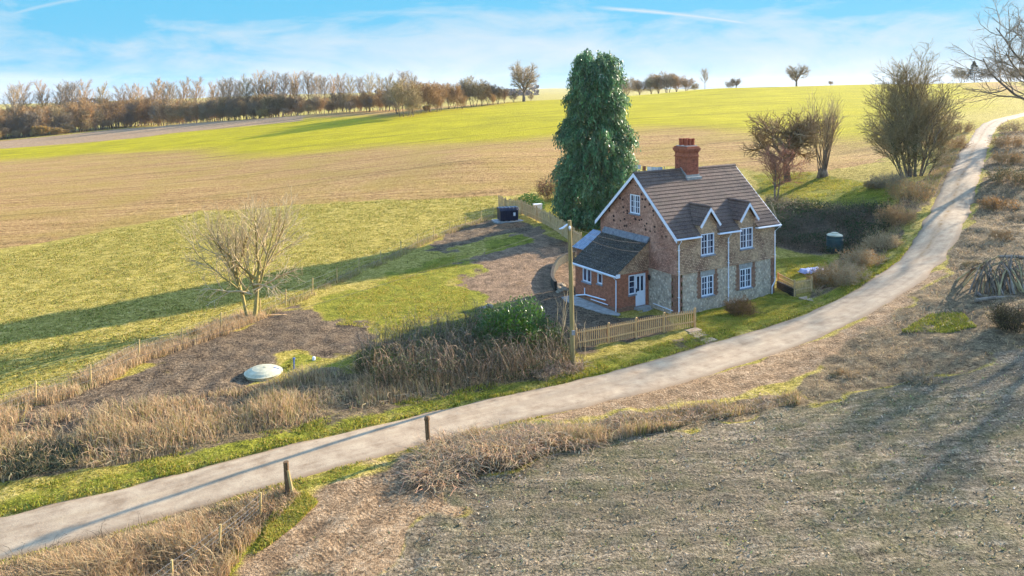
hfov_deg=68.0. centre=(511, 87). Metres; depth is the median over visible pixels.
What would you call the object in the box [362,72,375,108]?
poplar
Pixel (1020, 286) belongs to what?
cut branch
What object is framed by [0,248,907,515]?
verge grass
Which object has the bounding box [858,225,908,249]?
hedge shrub
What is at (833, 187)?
lawn grass
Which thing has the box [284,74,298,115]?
poplar
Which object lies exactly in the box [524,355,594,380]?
bramble heap
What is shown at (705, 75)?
poplar
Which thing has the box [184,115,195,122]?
woodland tree
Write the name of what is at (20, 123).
woodland tree
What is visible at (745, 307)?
clipped shrub
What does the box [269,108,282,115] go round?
woodland tree
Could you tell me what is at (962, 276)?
cut branch
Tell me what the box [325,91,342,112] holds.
woodland tree
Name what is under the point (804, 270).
tarpaulin sheet
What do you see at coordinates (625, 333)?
picket fence
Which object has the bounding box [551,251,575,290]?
garden wall
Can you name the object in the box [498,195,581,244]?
paling fence
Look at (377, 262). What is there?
fence line grass
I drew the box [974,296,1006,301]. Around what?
log
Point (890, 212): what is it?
hedge shrub
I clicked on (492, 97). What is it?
woodland tree
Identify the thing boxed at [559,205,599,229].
evergreen shrub
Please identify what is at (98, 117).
woodland tree
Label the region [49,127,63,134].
willow bush
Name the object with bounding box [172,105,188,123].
woodland tree
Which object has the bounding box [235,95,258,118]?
woodland tree
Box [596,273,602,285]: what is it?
window
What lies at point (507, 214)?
oil tank
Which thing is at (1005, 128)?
lane scrub
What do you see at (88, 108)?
woodland tree
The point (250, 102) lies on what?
woodland tree
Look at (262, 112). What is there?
willow bush
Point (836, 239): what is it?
water tank
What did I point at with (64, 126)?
woodland tree
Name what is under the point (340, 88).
poplar
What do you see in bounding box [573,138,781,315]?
cottage
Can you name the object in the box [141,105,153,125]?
woodland tree
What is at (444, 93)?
woodland tree
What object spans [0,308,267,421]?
fence line grass
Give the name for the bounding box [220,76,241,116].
poplar
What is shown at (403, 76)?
poplar
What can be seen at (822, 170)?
coppiced tree
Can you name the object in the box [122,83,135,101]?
poplar
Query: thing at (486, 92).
woodland tree
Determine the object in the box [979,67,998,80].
woodland tree
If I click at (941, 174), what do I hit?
roadside grass
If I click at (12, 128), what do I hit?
woodland tree
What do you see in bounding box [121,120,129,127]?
woodland tree
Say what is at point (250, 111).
woodland tree
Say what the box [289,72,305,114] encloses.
poplar
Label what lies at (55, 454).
dark bramble
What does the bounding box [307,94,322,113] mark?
woodland tree
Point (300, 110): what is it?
woodland tree
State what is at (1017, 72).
roadside tree
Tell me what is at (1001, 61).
roadside tree
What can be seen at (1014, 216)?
brush heap
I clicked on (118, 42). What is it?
sky
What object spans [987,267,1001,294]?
cut branch
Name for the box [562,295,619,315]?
path
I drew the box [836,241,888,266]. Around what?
hedge shrub
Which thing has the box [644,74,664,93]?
woodland tree
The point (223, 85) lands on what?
poplar
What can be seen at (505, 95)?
woodland tree
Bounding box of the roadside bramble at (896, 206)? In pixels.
[811,132,964,293]
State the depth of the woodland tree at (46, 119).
366.05 m
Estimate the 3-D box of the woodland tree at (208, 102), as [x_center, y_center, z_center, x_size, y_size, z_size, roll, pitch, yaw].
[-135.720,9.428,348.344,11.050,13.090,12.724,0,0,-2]
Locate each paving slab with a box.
[685,327,701,332]
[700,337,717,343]
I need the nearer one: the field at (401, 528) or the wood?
the field at (401, 528)
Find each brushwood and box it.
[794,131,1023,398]
[833,135,1023,391]
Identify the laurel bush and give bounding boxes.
[463,293,568,361]
[515,193,544,209]
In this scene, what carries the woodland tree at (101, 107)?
on the ground at (524, 258)
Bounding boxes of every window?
[581,268,591,284]
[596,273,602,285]
[628,194,640,215]
[628,275,636,296]
[700,233,715,257]
[701,275,714,298]
[739,267,752,290]
[740,227,753,250]
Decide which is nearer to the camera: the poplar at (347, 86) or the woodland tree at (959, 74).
the poplar at (347, 86)
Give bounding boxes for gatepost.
[283,460,293,495]
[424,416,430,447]
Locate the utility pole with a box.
[559,220,574,369]
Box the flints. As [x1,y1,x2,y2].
[392,411,1014,569]
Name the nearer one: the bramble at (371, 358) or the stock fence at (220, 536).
the stock fence at (220, 536)
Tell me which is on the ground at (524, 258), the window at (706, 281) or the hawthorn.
the hawthorn
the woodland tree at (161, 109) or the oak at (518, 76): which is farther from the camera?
the woodland tree at (161, 109)
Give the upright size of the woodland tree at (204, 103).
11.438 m
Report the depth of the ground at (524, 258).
41.79 m
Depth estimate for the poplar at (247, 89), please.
337.83 m
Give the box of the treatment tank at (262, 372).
[244,364,282,380]
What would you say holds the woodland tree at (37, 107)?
on the ground at (524, 258)
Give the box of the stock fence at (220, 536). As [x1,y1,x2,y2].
[152,492,261,575]
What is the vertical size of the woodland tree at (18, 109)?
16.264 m
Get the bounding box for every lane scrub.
[976,194,1020,209]
[983,131,1023,147]
[990,146,1023,163]
[995,119,1023,132]
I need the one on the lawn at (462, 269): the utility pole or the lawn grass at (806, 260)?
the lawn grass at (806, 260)
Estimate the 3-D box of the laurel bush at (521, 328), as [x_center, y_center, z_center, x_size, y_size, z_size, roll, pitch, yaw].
[0.174,14.214,42.790,6.057,5.114,3.611,0,0,0]
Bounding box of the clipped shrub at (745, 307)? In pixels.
[722,293,766,316]
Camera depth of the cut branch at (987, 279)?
47.90 m
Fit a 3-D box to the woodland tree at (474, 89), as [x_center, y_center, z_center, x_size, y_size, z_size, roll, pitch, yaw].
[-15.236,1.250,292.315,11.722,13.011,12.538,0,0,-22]
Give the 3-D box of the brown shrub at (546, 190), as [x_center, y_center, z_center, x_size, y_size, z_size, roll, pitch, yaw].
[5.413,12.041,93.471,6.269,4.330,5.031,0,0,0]
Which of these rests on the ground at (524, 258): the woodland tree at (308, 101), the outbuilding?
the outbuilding
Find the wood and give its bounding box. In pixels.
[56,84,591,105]
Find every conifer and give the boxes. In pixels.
[546,48,641,231]
[964,61,982,82]
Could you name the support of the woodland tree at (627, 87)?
on the hill field at (56, 192)
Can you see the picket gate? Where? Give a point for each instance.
(801, 289)
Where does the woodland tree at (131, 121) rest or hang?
on the ground at (524, 258)
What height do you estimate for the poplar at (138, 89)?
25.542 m
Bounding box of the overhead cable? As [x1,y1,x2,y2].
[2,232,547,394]
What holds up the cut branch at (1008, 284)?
on the ground at (524, 258)
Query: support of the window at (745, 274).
in the cottage
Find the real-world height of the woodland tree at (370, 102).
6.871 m
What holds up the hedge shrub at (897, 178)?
on the ground at (524, 258)
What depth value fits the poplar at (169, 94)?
397.88 m
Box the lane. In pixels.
[0,113,1023,559]
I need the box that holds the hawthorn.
[749,138,811,200]
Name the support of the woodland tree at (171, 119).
on the ground at (524, 258)
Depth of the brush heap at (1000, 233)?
57.82 m
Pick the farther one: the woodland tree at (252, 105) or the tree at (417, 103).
the woodland tree at (252, 105)
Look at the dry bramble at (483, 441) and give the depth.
30.96 m
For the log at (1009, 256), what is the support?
on the ground at (524, 258)
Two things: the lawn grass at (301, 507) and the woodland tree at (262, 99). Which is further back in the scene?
the woodland tree at (262, 99)
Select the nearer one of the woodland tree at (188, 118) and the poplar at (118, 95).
the woodland tree at (188, 118)
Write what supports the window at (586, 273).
in the cottage
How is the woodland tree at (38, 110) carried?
on the ground at (524, 258)
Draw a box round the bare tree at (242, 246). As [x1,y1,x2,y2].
[167,189,315,317]
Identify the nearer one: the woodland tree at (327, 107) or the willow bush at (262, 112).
the woodland tree at (327, 107)
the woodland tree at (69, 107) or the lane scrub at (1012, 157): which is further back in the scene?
the woodland tree at (69, 107)
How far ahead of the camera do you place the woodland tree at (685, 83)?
340.17 m
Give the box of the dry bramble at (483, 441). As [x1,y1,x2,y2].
[394,416,623,491]
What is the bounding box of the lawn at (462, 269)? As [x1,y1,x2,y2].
[326,173,899,378]
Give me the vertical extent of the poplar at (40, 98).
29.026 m
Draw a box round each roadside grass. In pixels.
[414,387,802,476]
[812,131,966,294]
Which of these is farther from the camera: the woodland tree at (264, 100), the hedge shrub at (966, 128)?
the woodland tree at (264, 100)
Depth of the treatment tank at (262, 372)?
39.47 m
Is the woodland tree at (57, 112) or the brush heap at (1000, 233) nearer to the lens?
the brush heap at (1000, 233)
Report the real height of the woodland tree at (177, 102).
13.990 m
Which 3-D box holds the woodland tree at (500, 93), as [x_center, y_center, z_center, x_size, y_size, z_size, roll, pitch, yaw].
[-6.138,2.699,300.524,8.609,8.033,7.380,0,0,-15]
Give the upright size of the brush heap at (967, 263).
0.757 m
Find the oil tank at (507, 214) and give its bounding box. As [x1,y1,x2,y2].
[491,206,522,223]
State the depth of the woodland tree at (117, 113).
405.18 m
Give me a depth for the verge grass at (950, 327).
43.47 m
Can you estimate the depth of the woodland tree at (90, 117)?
390.85 m
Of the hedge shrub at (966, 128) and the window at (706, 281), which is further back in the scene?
the hedge shrub at (966, 128)
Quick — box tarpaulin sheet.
[798,267,822,273]
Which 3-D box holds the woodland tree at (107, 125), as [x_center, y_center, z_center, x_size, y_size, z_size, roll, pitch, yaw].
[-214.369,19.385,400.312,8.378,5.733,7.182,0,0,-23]
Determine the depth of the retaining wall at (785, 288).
54.72 m
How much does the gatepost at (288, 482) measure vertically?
1.656 m
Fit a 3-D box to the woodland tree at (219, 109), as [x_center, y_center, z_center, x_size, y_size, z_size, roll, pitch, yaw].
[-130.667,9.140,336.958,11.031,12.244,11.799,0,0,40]
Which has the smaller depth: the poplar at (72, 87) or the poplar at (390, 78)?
the poplar at (390, 78)
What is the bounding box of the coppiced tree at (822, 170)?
[798,89,847,178]
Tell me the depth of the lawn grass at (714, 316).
49.50 m
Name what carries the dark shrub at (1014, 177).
on the ground at (524, 258)
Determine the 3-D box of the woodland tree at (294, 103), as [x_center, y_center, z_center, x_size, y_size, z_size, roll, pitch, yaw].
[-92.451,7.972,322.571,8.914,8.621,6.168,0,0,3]
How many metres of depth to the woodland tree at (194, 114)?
352.91 m
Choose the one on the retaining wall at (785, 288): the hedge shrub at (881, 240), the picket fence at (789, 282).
the picket fence at (789, 282)
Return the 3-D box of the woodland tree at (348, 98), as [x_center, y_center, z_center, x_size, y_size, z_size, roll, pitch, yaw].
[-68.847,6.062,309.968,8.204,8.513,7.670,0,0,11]
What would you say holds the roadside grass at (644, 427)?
on the field at (401, 528)
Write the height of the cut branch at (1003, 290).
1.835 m
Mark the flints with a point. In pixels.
(787, 502)
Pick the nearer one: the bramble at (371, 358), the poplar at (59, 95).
the bramble at (371, 358)
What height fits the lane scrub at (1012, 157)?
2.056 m
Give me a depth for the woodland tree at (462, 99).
272.31 m
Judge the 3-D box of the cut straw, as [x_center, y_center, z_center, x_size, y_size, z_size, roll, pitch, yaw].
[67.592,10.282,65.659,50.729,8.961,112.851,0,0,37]
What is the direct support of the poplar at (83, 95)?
on the ground at (524, 258)
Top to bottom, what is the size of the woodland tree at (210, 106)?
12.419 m
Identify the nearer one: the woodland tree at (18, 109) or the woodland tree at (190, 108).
the woodland tree at (190, 108)
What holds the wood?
on the ground at (524, 258)
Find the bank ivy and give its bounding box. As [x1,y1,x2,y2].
[766,196,891,254]
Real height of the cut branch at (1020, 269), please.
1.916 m
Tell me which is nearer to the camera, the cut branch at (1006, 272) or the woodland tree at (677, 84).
the cut branch at (1006, 272)
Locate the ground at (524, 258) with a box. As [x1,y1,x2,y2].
[0,82,1023,575]
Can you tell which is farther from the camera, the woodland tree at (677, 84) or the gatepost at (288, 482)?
the woodland tree at (677, 84)
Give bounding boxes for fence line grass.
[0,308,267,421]
[261,213,495,314]
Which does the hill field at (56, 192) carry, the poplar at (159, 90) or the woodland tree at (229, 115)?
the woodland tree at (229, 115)
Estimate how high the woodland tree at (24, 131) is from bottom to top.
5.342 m
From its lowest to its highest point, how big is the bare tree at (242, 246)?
9.077 m
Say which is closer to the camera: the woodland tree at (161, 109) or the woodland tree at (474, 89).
the woodland tree at (474, 89)
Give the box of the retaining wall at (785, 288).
[777,281,793,295]
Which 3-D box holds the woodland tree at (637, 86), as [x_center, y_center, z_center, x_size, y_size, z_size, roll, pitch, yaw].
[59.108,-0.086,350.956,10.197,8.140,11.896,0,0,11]
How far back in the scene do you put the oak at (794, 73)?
318.95 m
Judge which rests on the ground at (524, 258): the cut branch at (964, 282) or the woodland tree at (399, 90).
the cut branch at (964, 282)
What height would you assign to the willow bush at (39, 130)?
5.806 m
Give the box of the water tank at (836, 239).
[826,232,843,252]
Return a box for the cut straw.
[810,130,1023,396]
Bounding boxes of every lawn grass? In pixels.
[251,489,318,556]
[333,307,499,372]
[336,254,472,336]
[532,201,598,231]
[637,296,805,360]
[754,172,890,204]
[776,257,828,277]
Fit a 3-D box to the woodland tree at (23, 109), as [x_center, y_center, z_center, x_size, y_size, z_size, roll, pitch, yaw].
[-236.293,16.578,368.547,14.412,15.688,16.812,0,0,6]
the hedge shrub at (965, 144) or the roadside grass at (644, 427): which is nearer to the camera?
the roadside grass at (644, 427)
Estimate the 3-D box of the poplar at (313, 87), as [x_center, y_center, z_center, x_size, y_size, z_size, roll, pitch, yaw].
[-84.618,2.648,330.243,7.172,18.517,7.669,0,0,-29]
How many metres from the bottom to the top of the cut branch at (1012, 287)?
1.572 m
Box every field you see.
[0,82,1023,412]
[267,352,1023,575]
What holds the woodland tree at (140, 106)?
on the ground at (524, 258)
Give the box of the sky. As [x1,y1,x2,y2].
[0,0,1023,103]
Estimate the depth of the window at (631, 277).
51.26 m
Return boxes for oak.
[508,60,540,101]
[730,78,740,87]
[785,64,811,85]
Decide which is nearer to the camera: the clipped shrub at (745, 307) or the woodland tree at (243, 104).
the clipped shrub at (745, 307)
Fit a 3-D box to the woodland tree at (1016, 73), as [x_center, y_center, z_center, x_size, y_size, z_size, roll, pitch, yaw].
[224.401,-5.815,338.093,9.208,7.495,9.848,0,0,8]
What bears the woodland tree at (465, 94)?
on the hill field at (56, 192)
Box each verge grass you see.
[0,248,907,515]
[0,415,542,566]
[902,311,977,332]
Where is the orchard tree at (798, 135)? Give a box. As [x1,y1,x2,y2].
[737,106,832,180]
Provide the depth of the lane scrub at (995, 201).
66.10 m
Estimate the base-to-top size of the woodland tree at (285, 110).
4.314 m
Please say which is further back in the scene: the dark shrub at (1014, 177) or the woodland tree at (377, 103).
the woodland tree at (377, 103)
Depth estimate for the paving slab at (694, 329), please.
46.85 m
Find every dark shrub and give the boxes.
[981,163,1023,184]
[984,298,1023,332]
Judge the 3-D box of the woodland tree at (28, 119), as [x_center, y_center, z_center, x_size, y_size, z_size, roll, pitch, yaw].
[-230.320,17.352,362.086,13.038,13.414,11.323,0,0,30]
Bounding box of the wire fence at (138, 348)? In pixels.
[0,211,489,411]
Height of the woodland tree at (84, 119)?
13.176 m
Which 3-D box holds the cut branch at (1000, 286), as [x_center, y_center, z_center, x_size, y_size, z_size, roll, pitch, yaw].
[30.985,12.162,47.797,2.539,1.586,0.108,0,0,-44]
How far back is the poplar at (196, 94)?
365.75 m
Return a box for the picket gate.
[794,276,812,296]
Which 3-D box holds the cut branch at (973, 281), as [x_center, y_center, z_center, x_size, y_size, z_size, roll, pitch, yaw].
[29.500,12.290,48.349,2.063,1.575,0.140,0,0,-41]
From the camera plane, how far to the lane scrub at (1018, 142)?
92.36 m
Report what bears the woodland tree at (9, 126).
on the ground at (524, 258)
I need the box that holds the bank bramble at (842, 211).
[765,193,898,253]
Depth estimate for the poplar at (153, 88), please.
425.03 m
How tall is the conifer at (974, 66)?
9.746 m
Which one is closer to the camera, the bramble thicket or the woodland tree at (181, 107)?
the bramble thicket
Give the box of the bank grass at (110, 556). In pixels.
[0,483,299,575]
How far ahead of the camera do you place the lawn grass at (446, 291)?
53.11 m
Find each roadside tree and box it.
[855,39,970,176]
[941,0,1023,106]
[1003,39,1023,99]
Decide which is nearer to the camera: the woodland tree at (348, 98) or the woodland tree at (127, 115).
the woodland tree at (348, 98)
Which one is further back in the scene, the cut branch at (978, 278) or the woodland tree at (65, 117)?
the woodland tree at (65, 117)
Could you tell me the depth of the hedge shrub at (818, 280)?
54.82 m
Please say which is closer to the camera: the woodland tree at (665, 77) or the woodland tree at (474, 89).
the woodland tree at (474, 89)
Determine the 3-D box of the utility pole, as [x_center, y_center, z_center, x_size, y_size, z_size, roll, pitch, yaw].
[2.980,11.331,40.277,0.811,8.555,0.599,0,0,-32]
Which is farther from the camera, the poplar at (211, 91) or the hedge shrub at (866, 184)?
the poplar at (211, 91)
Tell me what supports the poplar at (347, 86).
on the hill field at (56, 192)
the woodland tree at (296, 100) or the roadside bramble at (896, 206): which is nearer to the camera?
the roadside bramble at (896, 206)
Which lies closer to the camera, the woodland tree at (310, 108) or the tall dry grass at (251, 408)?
the tall dry grass at (251, 408)
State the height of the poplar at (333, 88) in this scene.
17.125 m
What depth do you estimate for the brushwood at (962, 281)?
46.12 m
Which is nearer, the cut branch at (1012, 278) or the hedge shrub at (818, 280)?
the cut branch at (1012, 278)
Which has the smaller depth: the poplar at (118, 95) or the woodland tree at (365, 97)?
the woodland tree at (365, 97)
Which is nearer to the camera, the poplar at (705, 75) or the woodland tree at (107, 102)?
the poplar at (705, 75)
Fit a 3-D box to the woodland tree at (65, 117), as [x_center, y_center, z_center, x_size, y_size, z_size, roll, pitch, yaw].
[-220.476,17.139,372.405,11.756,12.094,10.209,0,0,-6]
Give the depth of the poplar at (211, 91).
361.32 m
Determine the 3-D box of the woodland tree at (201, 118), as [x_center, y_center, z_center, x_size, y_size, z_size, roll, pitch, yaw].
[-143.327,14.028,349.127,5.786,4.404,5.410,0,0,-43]
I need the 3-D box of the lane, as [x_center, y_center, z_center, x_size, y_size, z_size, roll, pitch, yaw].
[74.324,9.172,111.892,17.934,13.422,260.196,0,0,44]
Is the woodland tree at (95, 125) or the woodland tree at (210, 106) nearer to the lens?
the woodland tree at (210, 106)
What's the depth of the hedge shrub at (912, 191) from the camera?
70.29 m
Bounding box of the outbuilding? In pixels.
[572,229,600,255]
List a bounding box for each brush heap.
[830,367,865,379]
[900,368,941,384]
[962,258,983,266]
[985,229,1018,239]
[1005,212,1023,220]
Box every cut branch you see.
[956,256,998,280]
[962,258,988,284]
[963,261,1001,286]
[969,267,978,292]
[972,261,991,291]
[974,268,983,296]
[982,260,988,293]
[984,270,997,295]
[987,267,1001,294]
[992,250,1007,293]
[997,264,1019,291]
[998,270,1005,294]
[1002,253,1014,287]
[1002,259,1010,292]
[1004,257,1023,291]
[1004,264,1014,294]
[1004,267,1011,294]
[1010,254,1011,291]
[1014,256,1023,284]
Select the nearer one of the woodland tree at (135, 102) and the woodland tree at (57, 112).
the woodland tree at (57, 112)
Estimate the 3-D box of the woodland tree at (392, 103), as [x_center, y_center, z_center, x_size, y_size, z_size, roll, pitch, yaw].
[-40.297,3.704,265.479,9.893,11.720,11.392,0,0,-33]
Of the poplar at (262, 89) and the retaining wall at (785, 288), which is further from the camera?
the poplar at (262, 89)
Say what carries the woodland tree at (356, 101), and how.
on the hill field at (56, 192)
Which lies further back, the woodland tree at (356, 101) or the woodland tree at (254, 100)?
the woodland tree at (254, 100)
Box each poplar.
[0,84,26,114]
[14,82,37,105]
[33,79,53,107]
[48,81,71,106]
[59,79,81,131]
[77,79,95,130]
[94,80,114,128]
[111,84,127,126]
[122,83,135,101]
[131,84,145,123]
[143,78,162,125]
[154,78,176,125]
[161,80,178,124]
[172,76,191,123]
[185,76,205,120]
[206,81,219,99]
[213,78,232,101]
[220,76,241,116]
[231,78,245,117]
[235,73,253,118]
[247,70,269,117]
[257,73,275,117]
[264,71,279,116]
[273,71,295,116]
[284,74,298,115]
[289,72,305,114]
[299,71,317,98]
[309,73,322,113]
[317,74,330,112]
[327,74,338,112]
[334,72,346,110]
[343,74,356,111]
[354,76,365,110]
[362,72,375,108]
[371,74,385,109]
[382,73,395,110]
[396,69,408,88]
[406,73,417,85]
[698,68,709,82]
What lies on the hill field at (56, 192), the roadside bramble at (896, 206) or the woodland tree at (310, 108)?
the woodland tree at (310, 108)
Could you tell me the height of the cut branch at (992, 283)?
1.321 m
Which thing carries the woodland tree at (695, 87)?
on the hill field at (56, 192)
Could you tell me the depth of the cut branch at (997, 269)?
48.11 m
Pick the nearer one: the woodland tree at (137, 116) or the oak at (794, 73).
the oak at (794, 73)
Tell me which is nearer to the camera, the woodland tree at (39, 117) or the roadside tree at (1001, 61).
the roadside tree at (1001, 61)
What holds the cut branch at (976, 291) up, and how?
on the ground at (524, 258)
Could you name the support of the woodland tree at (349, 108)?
on the hill field at (56, 192)
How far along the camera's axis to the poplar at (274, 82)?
346.93 m
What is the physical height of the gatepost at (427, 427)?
1.802 m
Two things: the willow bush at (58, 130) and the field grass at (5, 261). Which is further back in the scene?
the willow bush at (58, 130)
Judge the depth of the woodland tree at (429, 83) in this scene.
267.37 m
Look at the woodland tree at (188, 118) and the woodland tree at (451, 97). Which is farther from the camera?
the woodland tree at (188, 118)
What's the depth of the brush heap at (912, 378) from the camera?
37.02 m
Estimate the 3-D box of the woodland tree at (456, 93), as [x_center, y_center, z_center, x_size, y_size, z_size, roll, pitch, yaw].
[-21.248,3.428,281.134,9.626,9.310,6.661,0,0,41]
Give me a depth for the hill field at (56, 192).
119.01 m
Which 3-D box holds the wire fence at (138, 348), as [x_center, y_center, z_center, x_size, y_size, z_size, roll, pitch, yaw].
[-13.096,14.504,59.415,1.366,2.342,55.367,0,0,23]
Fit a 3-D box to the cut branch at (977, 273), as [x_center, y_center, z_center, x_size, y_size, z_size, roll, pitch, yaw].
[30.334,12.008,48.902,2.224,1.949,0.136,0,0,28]
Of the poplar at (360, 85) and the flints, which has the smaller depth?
the flints
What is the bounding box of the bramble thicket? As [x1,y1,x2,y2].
[345,296,592,389]
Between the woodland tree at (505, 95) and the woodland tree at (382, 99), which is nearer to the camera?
the woodland tree at (382, 99)
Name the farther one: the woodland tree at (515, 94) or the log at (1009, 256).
the woodland tree at (515, 94)
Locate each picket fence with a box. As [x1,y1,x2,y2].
[575,307,695,348]
[777,272,793,288]
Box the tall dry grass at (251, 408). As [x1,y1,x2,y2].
[0,331,568,482]
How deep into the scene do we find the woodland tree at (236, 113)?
328.04 m
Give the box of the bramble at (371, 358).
[353,344,399,377]
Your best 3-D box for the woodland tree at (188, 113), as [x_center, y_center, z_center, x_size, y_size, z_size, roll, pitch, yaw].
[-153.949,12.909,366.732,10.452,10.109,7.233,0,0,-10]
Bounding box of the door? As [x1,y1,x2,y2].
[636,273,645,305]
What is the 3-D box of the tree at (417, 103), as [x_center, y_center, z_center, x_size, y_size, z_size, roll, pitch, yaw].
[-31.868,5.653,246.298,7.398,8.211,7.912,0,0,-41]
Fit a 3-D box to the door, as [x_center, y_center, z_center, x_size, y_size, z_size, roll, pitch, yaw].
[8.730,13.763,51.681,0.950,2.245,0.143,0,0,-33]
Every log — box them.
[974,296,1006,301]
[998,255,1023,257]
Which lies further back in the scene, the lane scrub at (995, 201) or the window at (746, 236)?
the lane scrub at (995, 201)
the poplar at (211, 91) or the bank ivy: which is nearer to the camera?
the bank ivy
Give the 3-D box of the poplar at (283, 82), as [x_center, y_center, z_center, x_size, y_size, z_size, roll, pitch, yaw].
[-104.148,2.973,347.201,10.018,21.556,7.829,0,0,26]
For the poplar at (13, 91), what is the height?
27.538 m
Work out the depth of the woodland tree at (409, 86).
258.38 m
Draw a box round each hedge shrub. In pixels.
[802,263,846,287]
[814,258,872,286]
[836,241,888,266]
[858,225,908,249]
[863,179,888,188]
[866,170,911,187]
[872,199,918,224]
[881,177,933,201]
[936,133,973,149]
[944,120,976,132]
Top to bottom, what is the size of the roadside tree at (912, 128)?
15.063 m
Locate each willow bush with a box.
[29,125,50,136]
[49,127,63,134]
[256,109,268,117]
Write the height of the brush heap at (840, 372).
0.612 m
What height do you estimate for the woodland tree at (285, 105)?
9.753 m
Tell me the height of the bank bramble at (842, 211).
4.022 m
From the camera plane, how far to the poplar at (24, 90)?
387.42 m
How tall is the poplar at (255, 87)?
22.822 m
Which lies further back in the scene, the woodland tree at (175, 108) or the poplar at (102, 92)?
the poplar at (102, 92)
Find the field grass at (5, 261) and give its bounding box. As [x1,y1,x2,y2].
[0,196,496,406]
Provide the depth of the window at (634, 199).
53.15 m
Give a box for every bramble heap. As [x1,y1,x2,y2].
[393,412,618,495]
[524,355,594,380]
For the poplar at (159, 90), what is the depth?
408.79 m
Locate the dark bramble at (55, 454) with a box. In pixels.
[0,434,103,482]
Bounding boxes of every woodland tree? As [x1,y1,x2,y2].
[0,111,10,137]
[0,116,21,137]
[0,117,17,138]
[0,127,9,139]
[10,114,32,136]
[11,129,26,136]
[13,106,44,136]
[14,105,43,111]
[15,111,43,136]
[18,128,31,136]
[20,109,53,135]
[21,107,50,135]
[23,104,42,134]
[35,111,54,135]
[42,104,69,126]
[45,104,72,122]
[49,101,77,128]
[51,113,75,133]
[59,123,70,133]
[64,105,82,132]
[67,109,91,131]
[71,103,97,131]
[75,100,97,127]
[77,121,92,131]
[86,101,112,129]
[89,122,100,128]
[91,109,111,129]
[96,109,117,127]
[99,120,112,128]
[101,102,128,128]
[102,98,128,128]
[113,105,130,127]
[120,103,135,126]
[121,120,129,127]
[127,96,154,126]
[127,115,138,126]
[128,104,143,126]
[131,94,151,125]
[140,118,152,125]
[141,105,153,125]
[147,100,162,125]
[154,103,173,125]
[164,105,173,121]
[164,105,179,124]
[171,98,185,123]
[171,100,192,123]
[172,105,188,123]
[183,105,194,122]
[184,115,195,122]
[185,100,203,119]
[187,100,206,121]
[192,103,199,122]
[194,114,206,120]
[196,98,220,121]
[199,99,214,121]
[202,95,229,120]
[203,95,221,120]
[216,110,224,120]
[223,94,244,119]
[224,107,243,119]
[224,110,235,120]
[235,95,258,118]
[235,100,251,117]
[245,96,256,118]
[245,99,260,118]
[247,107,257,118]
[248,92,266,105]
[252,94,276,117]
[257,91,271,117]
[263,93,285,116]
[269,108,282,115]
[274,96,293,114]
[281,107,292,115]
[285,97,303,115]
[290,94,306,113]
[295,107,305,112]
[302,100,312,114]
[305,104,317,113]
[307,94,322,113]
[315,98,327,113]
[323,104,333,111]
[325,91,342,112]
[326,102,340,111]
[338,92,351,111]
[342,101,355,112]
[349,95,363,109]
[358,90,372,111]
[363,96,375,111]
[371,97,383,110]
[379,94,394,111]
[382,84,405,113]
[386,76,425,116]
[401,82,422,113]
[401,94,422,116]
[408,79,443,112]
[419,82,442,111]
[428,82,451,110]
[431,96,443,109]
[442,82,461,108]
[448,85,463,108]
[454,95,468,108]
[458,79,472,106]
[460,76,488,106]
[474,81,491,105]
[479,84,498,103]
[489,93,496,104]
[490,85,506,103]
[501,89,510,102]
[508,91,518,101]
[620,77,637,95]
[630,80,647,94]
[643,76,664,93]
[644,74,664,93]
[655,70,675,92]
[666,75,686,91]
[677,78,696,90]
[691,83,699,89]
[725,80,734,87]
[951,67,969,82]
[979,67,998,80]
[1006,68,1022,81]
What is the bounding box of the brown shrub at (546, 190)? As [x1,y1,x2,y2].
[532,173,557,200]
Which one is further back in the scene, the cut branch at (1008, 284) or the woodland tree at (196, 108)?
the woodland tree at (196, 108)
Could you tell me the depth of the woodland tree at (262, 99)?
328.92 m
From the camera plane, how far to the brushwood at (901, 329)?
39.35 m
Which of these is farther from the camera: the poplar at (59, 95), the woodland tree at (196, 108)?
the poplar at (59, 95)
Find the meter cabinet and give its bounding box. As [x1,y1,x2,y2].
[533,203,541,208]

